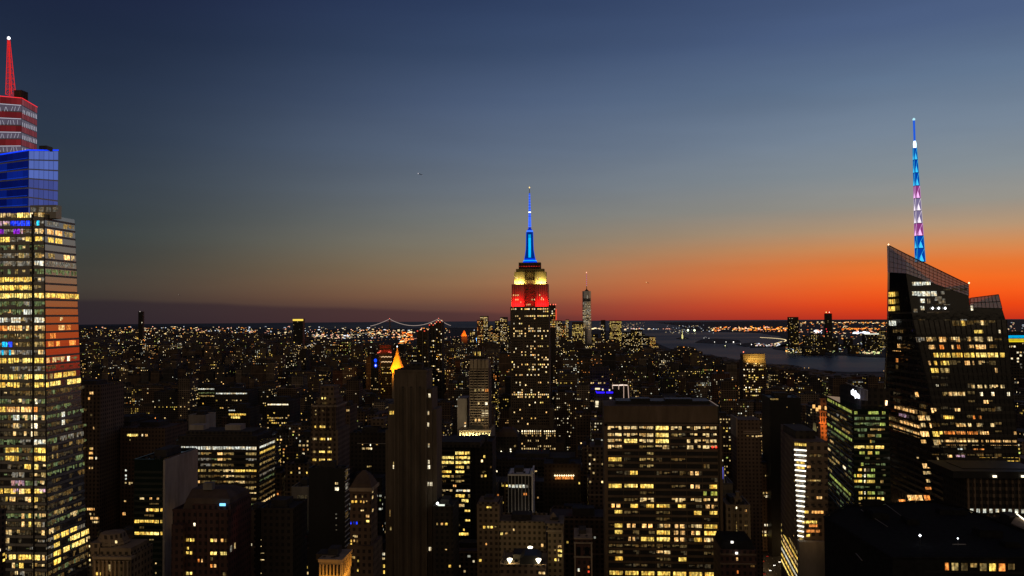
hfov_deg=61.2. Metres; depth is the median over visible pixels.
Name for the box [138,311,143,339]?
slim dark skyscraper
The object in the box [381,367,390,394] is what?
window pane
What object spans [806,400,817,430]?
city building
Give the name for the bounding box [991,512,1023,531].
canopy roof block
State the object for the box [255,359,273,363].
city building
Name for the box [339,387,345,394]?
city building
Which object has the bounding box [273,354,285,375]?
city building
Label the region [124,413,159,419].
city building
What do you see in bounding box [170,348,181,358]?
city building
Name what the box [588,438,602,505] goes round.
city building
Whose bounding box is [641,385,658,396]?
city building
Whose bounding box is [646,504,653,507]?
window
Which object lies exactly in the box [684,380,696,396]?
city building
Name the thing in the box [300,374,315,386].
city building
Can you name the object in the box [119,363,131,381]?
city building
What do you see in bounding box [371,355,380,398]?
blue clock tower
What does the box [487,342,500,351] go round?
city building
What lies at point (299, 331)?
gold topped tower
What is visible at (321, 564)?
window pane
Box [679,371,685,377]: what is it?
city building
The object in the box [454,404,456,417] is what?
city building
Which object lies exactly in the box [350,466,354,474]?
city building
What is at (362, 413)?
city building
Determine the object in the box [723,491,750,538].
deco stone tower
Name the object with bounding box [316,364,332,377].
city building
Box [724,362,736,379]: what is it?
city building
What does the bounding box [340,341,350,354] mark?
city building
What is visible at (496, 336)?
downtown tower
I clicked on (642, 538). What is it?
window
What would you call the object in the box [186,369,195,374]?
city building
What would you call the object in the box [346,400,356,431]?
building
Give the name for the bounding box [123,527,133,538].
city building
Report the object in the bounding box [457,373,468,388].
city building
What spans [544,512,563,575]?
deco turret block
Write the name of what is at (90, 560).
city building
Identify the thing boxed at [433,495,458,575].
office
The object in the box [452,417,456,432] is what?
city building
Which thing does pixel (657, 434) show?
window
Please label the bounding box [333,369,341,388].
city building
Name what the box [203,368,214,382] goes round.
city building
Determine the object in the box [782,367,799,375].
city building
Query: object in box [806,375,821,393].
city building
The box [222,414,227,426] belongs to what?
city building
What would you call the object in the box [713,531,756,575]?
mansard block
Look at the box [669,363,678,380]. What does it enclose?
city building
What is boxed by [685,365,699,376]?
city building
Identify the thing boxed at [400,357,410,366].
city building
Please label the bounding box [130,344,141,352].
city building
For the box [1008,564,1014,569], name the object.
window
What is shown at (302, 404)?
city building
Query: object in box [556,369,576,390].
city building
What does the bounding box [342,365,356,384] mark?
city building
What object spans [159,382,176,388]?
city building
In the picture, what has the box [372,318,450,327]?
suspension bridge
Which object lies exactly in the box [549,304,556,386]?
red edged tower
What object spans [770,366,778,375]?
city building
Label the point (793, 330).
waterfront tower
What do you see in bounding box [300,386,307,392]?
city building
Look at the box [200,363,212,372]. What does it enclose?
city building
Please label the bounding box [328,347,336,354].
city building
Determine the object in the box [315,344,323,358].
city building
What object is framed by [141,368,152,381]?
city building
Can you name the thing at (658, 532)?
window
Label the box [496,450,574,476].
flat roofed block
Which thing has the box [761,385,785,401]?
city building
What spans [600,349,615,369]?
city building
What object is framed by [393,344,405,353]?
city building
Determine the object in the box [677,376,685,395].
city building
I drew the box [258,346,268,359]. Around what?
city building
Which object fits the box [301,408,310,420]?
city building
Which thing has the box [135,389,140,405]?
city building
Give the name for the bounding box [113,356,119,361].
city building
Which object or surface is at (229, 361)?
city building
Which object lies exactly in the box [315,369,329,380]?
city building
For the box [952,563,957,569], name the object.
window
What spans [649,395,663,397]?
city building
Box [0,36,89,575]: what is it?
glass skyscraper
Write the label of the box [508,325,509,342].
downtown tower
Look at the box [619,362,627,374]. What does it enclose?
city building
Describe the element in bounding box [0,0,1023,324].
sky
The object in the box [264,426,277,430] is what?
city building
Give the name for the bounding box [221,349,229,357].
city building
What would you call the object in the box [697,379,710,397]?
city building
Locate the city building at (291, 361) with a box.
[286,354,296,369]
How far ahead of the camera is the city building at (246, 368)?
2080.64 m
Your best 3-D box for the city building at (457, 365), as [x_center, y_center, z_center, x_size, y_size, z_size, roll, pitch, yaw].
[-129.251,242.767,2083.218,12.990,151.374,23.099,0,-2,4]
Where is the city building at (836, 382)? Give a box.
[826,375,847,396]
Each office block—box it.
[124,414,154,426]
[176,423,275,504]
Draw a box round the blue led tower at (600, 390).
[589,363,612,414]
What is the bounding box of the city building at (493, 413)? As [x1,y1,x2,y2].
[492,404,495,435]
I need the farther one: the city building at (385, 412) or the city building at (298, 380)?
the city building at (298, 380)
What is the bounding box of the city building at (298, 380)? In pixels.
[291,375,306,387]
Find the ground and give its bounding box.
[78,326,883,551]
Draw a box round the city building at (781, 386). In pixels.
[771,384,791,391]
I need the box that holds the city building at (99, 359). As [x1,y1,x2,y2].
[95,355,104,363]
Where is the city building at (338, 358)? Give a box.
[326,355,341,363]
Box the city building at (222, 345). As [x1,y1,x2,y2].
[218,341,226,352]
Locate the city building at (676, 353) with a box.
[670,350,678,357]
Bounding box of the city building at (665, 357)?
[658,350,673,376]
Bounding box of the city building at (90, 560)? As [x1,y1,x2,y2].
[88,529,102,575]
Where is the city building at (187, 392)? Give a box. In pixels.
[178,374,197,418]
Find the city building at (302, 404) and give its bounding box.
[293,393,304,414]
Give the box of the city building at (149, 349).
[144,344,154,355]
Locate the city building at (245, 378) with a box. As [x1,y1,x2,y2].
[241,373,250,387]
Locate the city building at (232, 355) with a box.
[229,352,235,358]
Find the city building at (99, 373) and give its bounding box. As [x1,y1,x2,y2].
[95,368,102,378]
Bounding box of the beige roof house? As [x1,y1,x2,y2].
[188,410,215,430]
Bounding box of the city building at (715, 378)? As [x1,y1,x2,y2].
[708,369,732,402]
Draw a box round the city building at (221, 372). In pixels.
[215,365,228,383]
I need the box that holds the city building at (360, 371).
[357,366,364,388]
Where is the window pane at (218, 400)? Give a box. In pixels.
[216,400,246,425]
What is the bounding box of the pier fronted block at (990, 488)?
[927,460,1023,517]
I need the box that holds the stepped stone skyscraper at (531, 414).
[508,187,564,449]
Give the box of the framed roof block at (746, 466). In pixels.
[730,414,762,575]
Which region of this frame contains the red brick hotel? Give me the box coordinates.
[171,481,251,575]
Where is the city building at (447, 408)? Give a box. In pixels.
[438,399,453,421]
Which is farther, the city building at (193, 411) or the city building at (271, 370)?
the city building at (271, 370)
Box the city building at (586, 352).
[579,348,591,357]
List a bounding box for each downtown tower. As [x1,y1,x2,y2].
[452,338,460,343]
[470,331,475,341]
[477,320,483,342]
[480,316,488,333]
[487,325,492,341]
[492,331,500,340]
[495,320,499,330]
[500,317,507,344]
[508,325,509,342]
[556,320,561,345]
[561,324,566,337]
[565,319,568,341]
[572,322,583,342]
[585,345,594,347]
[592,334,597,344]
[595,338,602,341]
[601,320,605,341]
[605,339,615,342]
[609,320,621,346]
[612,327,619,342]
[622,332,630,348]
[622,345,628,352]
[631,329,642,352]
[643,336,648,345]
[649,336,655,347]
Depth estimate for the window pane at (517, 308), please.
1288.63 m
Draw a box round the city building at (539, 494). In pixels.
[536,476,543,512]
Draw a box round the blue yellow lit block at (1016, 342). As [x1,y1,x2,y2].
[1008,331,1023,392]
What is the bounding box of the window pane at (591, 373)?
[591,373,608,398]
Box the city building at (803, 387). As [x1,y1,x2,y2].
[794,382,812,392]
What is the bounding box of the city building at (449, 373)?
[446,367,453,392]
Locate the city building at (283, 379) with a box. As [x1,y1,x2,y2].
[278,374,287,385]
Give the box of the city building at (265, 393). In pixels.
[253,386,275,423]
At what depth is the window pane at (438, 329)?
2216.25 m
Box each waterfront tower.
[787,317,798,348]
[794,345,802,352]
[801,346,824,353]
[803,336,810,345]
[809,334,819,345]
[824,313,832,351]
[832,338,837,351]
[843,338,852,347]
[848,345,860,353]
[862,333,878,348]
[868,344,879,350]
[877,330,885,347]
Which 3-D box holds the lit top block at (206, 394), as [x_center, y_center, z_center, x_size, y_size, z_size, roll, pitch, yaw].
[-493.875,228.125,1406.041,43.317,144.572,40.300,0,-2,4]
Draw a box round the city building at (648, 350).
[641,346,654,353]
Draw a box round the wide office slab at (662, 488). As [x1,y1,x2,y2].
[602,397,722,575]
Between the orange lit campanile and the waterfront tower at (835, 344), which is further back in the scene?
the waterfront tower at (835, 344)
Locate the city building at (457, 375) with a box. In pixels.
[454,372,463,380]
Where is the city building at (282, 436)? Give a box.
[272,426,288,464]
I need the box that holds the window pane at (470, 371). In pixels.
[470,371,487,423]
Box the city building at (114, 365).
[113,362,116,374]
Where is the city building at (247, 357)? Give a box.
[243,352,252,363]
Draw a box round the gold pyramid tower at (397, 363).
[390,346,403,398]
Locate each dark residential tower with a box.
[417,329,430,367]
[429,323,435,385]
[436,320,443,398]
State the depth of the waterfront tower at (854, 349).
5259.10 m
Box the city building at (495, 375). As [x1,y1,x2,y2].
[491,370,498,380]
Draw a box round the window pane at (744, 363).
[744,363,764,395]
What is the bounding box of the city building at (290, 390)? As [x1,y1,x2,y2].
[278,384,301,396]
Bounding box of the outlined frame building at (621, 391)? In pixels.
[612,384,628,399]
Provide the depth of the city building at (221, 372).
2085.31 m
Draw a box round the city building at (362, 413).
[357,407,369,425]
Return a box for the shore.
[655,320,1023,356]
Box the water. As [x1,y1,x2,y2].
[78,319,1023,371]
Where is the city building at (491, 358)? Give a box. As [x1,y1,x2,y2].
[485,354,493,370]
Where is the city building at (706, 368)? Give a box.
[699,360,711,377]
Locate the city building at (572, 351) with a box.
[569,348,576,355]
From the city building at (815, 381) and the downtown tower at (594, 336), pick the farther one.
the downtown tower at (594, 336)
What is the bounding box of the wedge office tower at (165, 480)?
[134,445,197,575]
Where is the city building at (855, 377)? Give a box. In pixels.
[850,373,862,379]
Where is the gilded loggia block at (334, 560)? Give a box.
[316,545,352,575]
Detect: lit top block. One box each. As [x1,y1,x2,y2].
[198,383,225,407]
[215,387,258,426]
[266,396,300,427]
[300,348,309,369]
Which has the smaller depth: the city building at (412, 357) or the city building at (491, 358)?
the city building at (491, 358)
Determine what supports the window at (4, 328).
in the glass skyscraper at (42, 483)
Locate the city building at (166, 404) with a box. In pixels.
[154,389,177,421]
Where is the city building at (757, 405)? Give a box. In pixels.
[753,399,761,411]
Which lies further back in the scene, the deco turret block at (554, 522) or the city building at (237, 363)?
the city building at (237, 363)
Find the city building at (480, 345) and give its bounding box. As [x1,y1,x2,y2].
[478,343,483,353]
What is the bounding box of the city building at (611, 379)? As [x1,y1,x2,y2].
[609,374,614,383]
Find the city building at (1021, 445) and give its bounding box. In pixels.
[1017,436,1023,454]
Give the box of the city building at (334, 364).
[330,358,338,369]
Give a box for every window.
[0,213,89,575]
[0,326,6,330]
[0,374,6,378]
[12,472,17,476]
[13,229,19,233]
[17,213,22,217]
[35,253,40,257]
[60,435,66,440]
[199,440,274,501]
[212,447,221,449]
[511,308,550,449]
[552,394,575,449]
[576,547,580,554]
[585,547,588,554]
[608,426,717,573]
[609,457,620,460]
[609,484,621,487]
[610,571,621,574]
[615,556,622,559]
[624,439,636,442]
[625,484,636,486]
[626,571,637,574]
[630,471,637,474]
[641,484,652,487]
[641,537,653,540]
[641,571,653,574]
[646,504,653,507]
[656,426,667,429]
[656,433,668,436]
[656,439,668,442]
[657,504,668,506]
[657,531,669,534]
[657,537,669,540]
[657,571,669,575]
[673,572,685,575]
[689,572,701,575]
[694,538,701,541]
[704,525,716,528]
[705,531,715,534]
[705,572,713,575]
[720,419,730,472]
[781,454,822,545]
[827,398,885,504]
[889,321,895,325]
[893,282,1019,489]
[952,321,958,325]
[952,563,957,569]
[961,563,967,570]
[980,563,986,570]
[989,563,995,570]
[999,564,1004,570]
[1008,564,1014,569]
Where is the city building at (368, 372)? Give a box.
[366,354,372,389]
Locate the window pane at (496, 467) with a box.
[496,467,543,475]
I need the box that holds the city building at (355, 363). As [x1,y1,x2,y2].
[350,361,361,367]
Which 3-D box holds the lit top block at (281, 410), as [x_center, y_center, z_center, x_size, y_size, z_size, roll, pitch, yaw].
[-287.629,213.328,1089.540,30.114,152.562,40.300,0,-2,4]
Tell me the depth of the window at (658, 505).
513.96 m
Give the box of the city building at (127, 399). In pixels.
[124,392,131,405]
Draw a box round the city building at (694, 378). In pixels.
[686,377,702,391]
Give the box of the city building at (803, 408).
[801,402,817,421]
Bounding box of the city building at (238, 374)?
[236,368,241,382]
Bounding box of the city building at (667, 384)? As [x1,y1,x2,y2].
[659,375,674,394]
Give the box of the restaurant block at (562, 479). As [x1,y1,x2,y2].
[544,455,580,548]
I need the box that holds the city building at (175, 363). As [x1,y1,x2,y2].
[170,358,180,368]
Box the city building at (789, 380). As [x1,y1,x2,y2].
[784,373,793,386]
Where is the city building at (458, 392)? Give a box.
[454,385,464,406]
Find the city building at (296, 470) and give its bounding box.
[285,454,310,495]
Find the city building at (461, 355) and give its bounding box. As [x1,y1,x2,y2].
[456,353,469,359]
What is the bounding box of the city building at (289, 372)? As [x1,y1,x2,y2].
[286,370,292,374]
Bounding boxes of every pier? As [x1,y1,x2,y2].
[736,343,755,346]
[750,344,786,347]
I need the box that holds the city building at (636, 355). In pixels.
[633,351,643,370]
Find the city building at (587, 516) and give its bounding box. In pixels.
[551,505,603,575]
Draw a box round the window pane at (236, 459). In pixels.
[198,453,256,487]
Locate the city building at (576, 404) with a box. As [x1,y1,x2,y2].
[569,399,583,456]
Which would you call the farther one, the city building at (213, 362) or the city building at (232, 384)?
the city building at (213, 362)
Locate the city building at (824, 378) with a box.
[819,375,827,380]
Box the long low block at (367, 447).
[350,417,387,471]
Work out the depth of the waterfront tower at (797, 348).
5382.36 m
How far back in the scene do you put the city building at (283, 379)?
2154.79 m
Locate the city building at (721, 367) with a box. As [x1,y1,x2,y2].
[714,364,725,371]
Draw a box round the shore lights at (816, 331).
[102,321,1023,353]
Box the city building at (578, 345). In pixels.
[574,340,582,348]
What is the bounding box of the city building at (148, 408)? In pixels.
[131,403,153,413]
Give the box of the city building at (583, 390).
[577,382,589,408]
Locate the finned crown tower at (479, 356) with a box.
[472,346,487,358]
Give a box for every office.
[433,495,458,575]
[442,435,484,539]
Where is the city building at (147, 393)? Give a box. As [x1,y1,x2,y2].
[141,385,170,404]
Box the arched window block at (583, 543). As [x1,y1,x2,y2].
[574,526,592,575]
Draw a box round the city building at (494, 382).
[492,380,496,386]
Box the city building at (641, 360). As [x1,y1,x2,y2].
[638,357,647,365]
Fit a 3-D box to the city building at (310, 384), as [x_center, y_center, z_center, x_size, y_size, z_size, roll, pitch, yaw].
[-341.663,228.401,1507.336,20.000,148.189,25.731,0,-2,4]
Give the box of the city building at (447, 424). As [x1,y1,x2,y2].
[442,419,451,434]
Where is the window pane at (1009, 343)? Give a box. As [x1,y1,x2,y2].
[1009,343,1023,391]
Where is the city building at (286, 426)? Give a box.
[280,421,294,428]
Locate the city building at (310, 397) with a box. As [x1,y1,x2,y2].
[305,389,318,410]
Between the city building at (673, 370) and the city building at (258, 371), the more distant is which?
the city building at (258, 371)
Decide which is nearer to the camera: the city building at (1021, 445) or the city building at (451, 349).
the city building at (1021, 445)
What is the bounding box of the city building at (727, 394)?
[718,378,737,415]
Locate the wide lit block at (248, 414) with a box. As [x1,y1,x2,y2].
[227,403,259,426]
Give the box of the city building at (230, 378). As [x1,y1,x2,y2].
[225,375,235,383]
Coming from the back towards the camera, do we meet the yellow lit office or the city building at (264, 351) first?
the city building at (264, 351)
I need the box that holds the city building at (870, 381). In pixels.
[863,375,877,387]
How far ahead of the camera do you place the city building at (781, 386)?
1553.16 m
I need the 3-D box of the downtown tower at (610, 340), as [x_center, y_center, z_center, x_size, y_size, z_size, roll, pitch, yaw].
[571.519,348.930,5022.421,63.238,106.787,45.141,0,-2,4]
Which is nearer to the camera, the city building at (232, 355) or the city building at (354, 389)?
the city building at (354, 389)
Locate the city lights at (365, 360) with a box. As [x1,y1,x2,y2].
[0,342,1023,561]
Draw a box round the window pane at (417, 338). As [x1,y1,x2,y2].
[417,338,427,365]
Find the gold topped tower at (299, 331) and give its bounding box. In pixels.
[293,319,304,345]
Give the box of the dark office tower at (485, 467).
[475,434,495,538]
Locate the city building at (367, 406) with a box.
[362,405,371,408]
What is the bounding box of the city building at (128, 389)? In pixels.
[126,383,133,392]
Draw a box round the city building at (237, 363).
[234,360,240,367]
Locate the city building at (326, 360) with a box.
[320,357,332,365]
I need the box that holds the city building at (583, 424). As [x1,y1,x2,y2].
[576,407,596,456]
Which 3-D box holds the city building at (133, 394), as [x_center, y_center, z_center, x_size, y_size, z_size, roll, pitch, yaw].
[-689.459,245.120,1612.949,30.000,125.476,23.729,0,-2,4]
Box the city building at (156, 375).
[148,368,162,382]
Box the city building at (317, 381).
[313,373,322,395]
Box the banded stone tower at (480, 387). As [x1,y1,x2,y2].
[469,359,491,428]
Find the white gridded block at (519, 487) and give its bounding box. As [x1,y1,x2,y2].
[508,465,534,512]
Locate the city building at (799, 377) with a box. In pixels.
[794,372,808,384]
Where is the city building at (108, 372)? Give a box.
[102,355,113,380]
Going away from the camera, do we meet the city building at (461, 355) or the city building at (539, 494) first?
the city building at (539, 494)
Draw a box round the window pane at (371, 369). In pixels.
[371,369,377,389]
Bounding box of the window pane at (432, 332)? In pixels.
[432,332,434,385]
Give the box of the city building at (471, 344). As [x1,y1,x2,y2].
[468,342,477,349]
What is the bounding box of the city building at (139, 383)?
[134,380,158,387]
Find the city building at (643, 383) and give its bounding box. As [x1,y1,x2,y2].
[632,381,647,395]
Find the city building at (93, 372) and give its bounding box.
[91,364,102,377]
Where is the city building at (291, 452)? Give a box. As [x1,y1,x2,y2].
[286,441,297,462]
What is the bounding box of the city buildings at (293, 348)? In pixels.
[0,340,1023,575]
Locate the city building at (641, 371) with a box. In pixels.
[636,363,647,381]
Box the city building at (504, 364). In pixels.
[499,351,510,386]
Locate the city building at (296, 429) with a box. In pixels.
[288,418,310,445]
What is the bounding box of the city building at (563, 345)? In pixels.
[560,338,566,356]
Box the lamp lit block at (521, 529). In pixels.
[499,511,547,575]
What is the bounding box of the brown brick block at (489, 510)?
[477,494,502,575]
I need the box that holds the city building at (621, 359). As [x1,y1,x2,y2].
[616,355,625,363]
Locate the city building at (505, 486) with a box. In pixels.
[502,477,507,511]
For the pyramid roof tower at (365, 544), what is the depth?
466.24 m
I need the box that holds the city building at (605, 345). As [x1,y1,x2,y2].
[603,342,608,349]
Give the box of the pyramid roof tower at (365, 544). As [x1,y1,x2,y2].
[347,470,381,575]
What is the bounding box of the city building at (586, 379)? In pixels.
[580,376,589,383]
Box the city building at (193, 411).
[187,406,216,430]
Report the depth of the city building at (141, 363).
2134.60 m
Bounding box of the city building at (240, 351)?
[236,345,245,359]
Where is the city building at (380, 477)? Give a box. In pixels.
[350,471,385,540]
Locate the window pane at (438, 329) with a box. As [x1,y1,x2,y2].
[436,329,441,390]
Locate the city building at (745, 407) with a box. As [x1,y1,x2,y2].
[737,399,753,415]
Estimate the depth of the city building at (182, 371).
2175.09 m
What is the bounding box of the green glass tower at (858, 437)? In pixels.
[826,383,890,514]
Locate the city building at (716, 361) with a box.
[714,358,719,364]
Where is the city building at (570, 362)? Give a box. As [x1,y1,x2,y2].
[563,356,578,386]
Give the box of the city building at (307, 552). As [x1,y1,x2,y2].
[307,530,308,575]
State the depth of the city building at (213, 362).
2581.58 m
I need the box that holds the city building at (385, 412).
[368,408,387,415]
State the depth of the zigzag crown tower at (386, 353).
2074.36 m
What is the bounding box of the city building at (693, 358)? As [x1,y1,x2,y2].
[689,350,698,366]
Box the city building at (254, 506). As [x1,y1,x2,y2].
[251,502,264,575]
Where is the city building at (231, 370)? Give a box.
[225,364,233,375]
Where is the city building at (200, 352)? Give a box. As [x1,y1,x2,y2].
[195,350,203,357]
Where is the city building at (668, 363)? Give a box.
[666,361,676,374]
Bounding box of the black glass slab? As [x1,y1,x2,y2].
[308,460,349,575]
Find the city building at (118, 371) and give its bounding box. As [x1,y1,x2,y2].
[116,364,124,377]
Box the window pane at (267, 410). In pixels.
[267,410,288,427]
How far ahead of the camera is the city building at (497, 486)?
712.49 m
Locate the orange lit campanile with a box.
[813,394,826,440]
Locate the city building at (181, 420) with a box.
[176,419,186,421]
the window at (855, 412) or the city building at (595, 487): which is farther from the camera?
the city building at (595, 487)
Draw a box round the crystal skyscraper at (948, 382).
[883,118,1019,503]
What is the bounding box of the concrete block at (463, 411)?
[457,396,469,435]
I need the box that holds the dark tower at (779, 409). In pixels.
[762,392,800,556]
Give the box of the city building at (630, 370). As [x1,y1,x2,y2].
[628,365,633,375]
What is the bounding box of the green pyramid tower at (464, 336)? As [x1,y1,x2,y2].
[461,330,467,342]
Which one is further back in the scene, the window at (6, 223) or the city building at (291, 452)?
the city building at (291, 452)
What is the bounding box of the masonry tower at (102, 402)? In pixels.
[81,379,124,575]
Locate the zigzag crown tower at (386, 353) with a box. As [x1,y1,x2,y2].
[377,345,394,398]
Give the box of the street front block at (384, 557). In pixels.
[382,539,385,575]
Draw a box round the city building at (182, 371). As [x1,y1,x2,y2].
[177,367,188,377]
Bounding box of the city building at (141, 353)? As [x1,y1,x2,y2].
[135,350,143,357]
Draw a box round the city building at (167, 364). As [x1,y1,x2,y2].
[165,362,182,368]
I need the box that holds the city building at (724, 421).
[719,410,735,479]
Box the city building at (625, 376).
[620,372,627,384]
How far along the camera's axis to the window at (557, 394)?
1334.42 m
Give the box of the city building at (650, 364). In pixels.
[646,358,653,379]
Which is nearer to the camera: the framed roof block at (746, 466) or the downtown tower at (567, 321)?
the framed roof block at (746, 466)
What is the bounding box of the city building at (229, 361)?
[225,357,233,365]
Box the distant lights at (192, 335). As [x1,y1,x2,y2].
[81,329,556,349]
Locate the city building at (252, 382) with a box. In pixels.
[249,375,256,387]
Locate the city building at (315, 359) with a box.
[311,355,319,369]
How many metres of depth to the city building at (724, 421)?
1001.13 m
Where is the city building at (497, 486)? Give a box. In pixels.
[496,478,498,495]
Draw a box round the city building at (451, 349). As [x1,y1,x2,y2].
[444,346,456,361]
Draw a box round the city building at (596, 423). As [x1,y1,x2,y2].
[590,415,602,429]
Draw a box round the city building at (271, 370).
[266,360,277,381]
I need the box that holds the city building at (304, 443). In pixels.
[298,430,310,457]
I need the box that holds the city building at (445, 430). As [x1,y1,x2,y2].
[442,425,448,435]
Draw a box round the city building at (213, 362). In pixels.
[206,357,219,365]
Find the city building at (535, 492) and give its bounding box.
[531,475,536,512]
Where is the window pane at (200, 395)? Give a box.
[198,395,214,406]
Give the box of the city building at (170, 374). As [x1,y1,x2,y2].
[160,367,177,383]
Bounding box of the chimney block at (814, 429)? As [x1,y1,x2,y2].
[793,423,817,436]
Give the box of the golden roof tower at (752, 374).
[739,351,765,399]
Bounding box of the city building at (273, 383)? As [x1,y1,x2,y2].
[259,381,280,396]
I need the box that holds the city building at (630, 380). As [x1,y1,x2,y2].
[627,375,639,393]
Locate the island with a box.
[695,339,739,343]
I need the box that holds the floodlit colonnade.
[459,424,494,435]
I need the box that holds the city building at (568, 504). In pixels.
[553,503,602,506]
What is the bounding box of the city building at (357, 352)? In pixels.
[350,345,364,362]
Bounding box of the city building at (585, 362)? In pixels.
[579,356,591,378]
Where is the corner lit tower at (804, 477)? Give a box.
[781,424,827,575]
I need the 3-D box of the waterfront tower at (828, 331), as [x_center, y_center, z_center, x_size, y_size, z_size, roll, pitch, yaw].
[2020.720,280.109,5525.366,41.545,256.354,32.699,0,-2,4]
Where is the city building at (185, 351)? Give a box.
[182,348,194,357]
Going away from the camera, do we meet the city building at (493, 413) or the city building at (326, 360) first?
the city building at (493, 413)
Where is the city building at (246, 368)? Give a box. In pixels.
[242,363,254,375]
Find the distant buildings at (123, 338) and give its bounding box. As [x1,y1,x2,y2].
[79,328,659,356]
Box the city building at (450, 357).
[445,352,453,366]
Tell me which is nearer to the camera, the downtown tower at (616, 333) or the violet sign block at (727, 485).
the violet sign block at (727, 485)
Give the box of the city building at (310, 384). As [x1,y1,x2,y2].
[308,377,323,391]
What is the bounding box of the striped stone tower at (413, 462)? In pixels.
[386,363,441,575]
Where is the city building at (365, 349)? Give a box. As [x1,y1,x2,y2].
[363,346,367,358]
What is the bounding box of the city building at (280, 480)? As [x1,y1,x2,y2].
[276,466,284,496]
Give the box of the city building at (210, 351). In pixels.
[202,344,216,358]
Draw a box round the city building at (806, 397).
[793,392,820,402]
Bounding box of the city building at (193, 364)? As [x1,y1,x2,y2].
[188,360,199,372]
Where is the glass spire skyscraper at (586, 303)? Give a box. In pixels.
[582,272,591,344]
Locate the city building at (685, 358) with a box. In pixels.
[682,351,688,364]
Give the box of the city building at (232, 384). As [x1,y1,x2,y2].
[226,381,241,387]
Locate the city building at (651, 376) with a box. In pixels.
[648,370,654,382]
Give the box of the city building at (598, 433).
[591,426,602,441]
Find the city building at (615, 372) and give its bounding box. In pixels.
[609,368,619,380]
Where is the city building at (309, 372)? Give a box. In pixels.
[304,369,317,373]
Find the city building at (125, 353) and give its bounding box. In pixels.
[123,349,130,358]
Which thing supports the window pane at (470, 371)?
in the banded stone tower at (480, 387)
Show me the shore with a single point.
(1018, 325)
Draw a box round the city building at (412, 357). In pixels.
[408,352,416,362]
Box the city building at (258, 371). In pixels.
[250,362,265,383]
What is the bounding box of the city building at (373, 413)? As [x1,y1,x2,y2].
[366,407,382,424]
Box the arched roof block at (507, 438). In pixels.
[496,427,519,451]
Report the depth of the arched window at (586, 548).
464.21 m
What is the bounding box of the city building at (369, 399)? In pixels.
[364,394,380,405]
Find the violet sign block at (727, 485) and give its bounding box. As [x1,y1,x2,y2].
[723,465,732,494]
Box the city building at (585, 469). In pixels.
[581,436,594,504]
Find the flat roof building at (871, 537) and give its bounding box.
[823,499,1023,575]
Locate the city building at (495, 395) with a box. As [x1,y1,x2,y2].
[492,386,498,427]
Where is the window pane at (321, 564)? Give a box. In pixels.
[321,564,339,574]
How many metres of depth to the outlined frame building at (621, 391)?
991.16 m
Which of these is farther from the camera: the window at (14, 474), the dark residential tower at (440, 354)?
the dark residential tower at (440, 354)
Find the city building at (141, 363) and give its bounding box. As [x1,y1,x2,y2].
[135,357,151,373]
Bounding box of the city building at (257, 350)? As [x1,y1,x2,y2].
[255,343,270,356]
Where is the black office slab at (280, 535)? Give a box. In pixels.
[255,496,307,575]
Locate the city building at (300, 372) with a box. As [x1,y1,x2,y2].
[297,370,314,374]
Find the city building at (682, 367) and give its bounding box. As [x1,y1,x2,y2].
[679,363,690,370]
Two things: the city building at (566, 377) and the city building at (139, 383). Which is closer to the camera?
the city building at (566, 377)
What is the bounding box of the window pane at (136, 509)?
[135,497,158,545]
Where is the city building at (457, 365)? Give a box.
[455,358,460,373]
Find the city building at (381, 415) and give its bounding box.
[379,414,387,427]
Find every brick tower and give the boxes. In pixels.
[119,420,187,527]
[311,384,349,541]
[731,455,767,550]
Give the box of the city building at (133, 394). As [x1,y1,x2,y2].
[131,386,140,405]
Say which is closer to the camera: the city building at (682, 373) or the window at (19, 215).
the window at (19, 215)
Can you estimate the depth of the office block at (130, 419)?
848.47 m
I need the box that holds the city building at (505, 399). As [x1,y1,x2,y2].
[501,393,510,408]
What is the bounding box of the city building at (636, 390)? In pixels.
[632,383,644,396]
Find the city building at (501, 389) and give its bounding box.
[499,384,504,395]
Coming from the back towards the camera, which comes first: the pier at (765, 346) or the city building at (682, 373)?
the pier at (765, 346)
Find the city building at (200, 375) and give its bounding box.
[192,371,204,379]
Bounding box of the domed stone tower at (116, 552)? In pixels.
[90,529,152,575]
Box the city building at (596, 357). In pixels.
[593,353,600,364]
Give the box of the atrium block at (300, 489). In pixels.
[291,476,308,529]
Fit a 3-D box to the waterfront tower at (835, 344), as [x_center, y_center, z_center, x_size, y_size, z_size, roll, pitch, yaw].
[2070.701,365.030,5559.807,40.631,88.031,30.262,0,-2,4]
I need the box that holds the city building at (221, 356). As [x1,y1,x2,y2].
[215,352,225,363]
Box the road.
[763,552,780,575]
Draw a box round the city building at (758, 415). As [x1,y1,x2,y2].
[753,410,761,450]
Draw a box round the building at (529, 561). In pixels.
[500,546,547,575]
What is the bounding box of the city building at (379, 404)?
[372,397,388,409]
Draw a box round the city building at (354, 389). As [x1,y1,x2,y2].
[346,375,362,406]
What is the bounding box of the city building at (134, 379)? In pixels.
[129,374,140,384]
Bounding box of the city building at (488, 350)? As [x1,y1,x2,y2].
[486,348,499,355]
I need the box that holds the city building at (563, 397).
[552,387,575,449]
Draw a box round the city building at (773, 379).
[768,370,778,387]
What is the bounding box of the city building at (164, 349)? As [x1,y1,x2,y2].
[157,344,173,356]
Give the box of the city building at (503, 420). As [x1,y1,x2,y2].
[498,404,508,429]
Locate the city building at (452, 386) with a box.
[447,380,456,399]
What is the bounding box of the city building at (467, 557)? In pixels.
[459,539,476,575]

